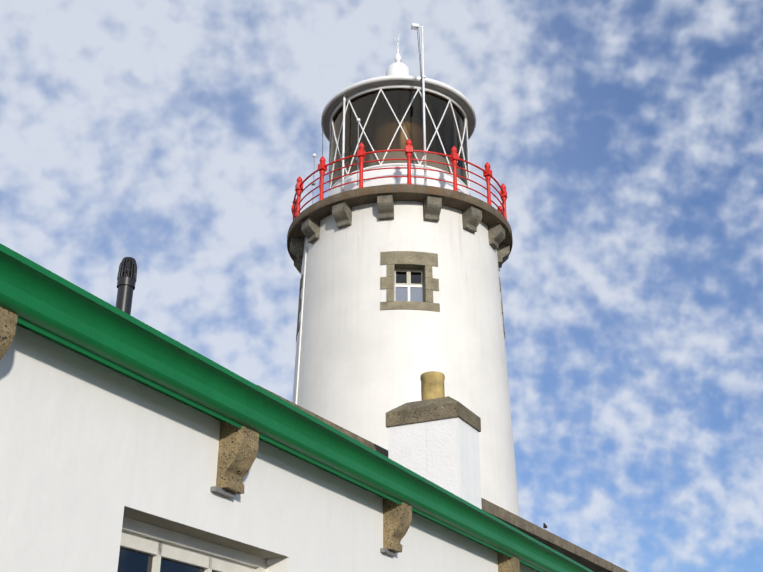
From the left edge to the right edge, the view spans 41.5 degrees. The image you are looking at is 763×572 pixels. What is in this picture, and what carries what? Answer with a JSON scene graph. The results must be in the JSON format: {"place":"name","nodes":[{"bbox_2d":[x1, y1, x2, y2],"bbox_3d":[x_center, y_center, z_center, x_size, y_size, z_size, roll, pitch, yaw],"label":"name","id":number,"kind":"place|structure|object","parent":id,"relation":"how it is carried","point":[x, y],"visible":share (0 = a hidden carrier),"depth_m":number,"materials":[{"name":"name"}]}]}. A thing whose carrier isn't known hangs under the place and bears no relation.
{"place":"outdoors","nodes":[
{"label":"outdoors","id":0,"kind":"place"},
{"bbox_2d":[116,257,136,314],"bbox_3d":[-1.572,0.374,6.014,0.119,1.200,0.119,0,-25,1],"label":"soil vent pipe","id":1,"kind":"object","parent":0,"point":[127,277],"visible":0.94,"depth_m":6.15,"materials":[{"name":"black plastic"}]},
{"bbox_2d":[0,325,537,571],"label":"building wall","id":2,"kind":"structure","parent":0,"point":[103,468],"depth_m":5.17,"materials":[{"name":"white painted render"},{"name":"glass"},{"name":"painted wood"}]},
{"bbox_2d":[0,306,519,571],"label":"corbels","id":3,"kind":"object","parent":2,"relation":"attached to","point":[237,450],"visible":0.92,"depth_m":5.70,"materials":[{"name":"brown stone"}]},
{"bbox_2d":[0,243,627,571],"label":"eaves gutter","id":4,"kind":"object","parent":2,"relation":"on","point":[41,301],"visible":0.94,"depth_m":5.67,"materials":[{"name":"green metal"}]},
{"bbox_2d":[386,371,481,508],"bbox_3d":[0.546,1.808,10.370,0.960,1.884,0.745,-12,-27,24],"label":"chimney","id":5,"kind":"object","parent":2,"relation":"on","point":[433,435],"visible":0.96,"depth_m":10.21,"materials":[{"name":"paint"}]},
{"bbox_2d":[0,0,762,571],"label":"sky","id":6,"kind":"structure","parent":0,"point":[624,138],"materials":[{"name":"blue"}]},
{"label":"ground","id":7,"kind":"structure","parent":0,"visible":0},
{"bbox_2d":[287,184,519,516],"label":"lighthouse tower","id":8,"kind":"structure","parent":7,"relation":"on","point":[400,293],"depth_m":22.18,"materials":[{"name":"white paint"}]},
{"bbox_2d":[311,23,426,203],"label":"antenna poles","id":9,"kind":"object","parent":8,"relation":"on","point":[415,26],"visible":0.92,"depth_m":24.04,"materials":[{"name":"white metal"}]},
{"bbox_2d":[321,38,475,196],"bbox_3d":[0.452,-4.051,26.523,4.100,6.490,4.100,0,-25,1],"label":"lantern room","id":10,"kind":"object","parent":8,"relation":"on","point":[397,74],"visible":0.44,"depth_m":24.93,"materials":[{"name":"white metal"}]},
{"bbox_2d":[330,88,468,187],"bbox_3d":[0.452,-3.172,26.113,3.580,2.270,3.580,0,-25,1],"label":"lantern glass","id":11,"kind":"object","parent":10,"relation":"attached to","point":[381,127],"depth_m":24.77,"materials":[{"name":"glass"}]},
{"bbox_2d":[291,139,506,219],"bbox_3d":[0.428,-1.702,25.421,5.482,1.300,5.500,0,-25,1],"label":"gallery railing","id":12,"kind":"object","parent":8,"relation":"on","point":[453,156],"visible":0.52,"depth_m":23.44,"materials":[{"name":"red metal"}]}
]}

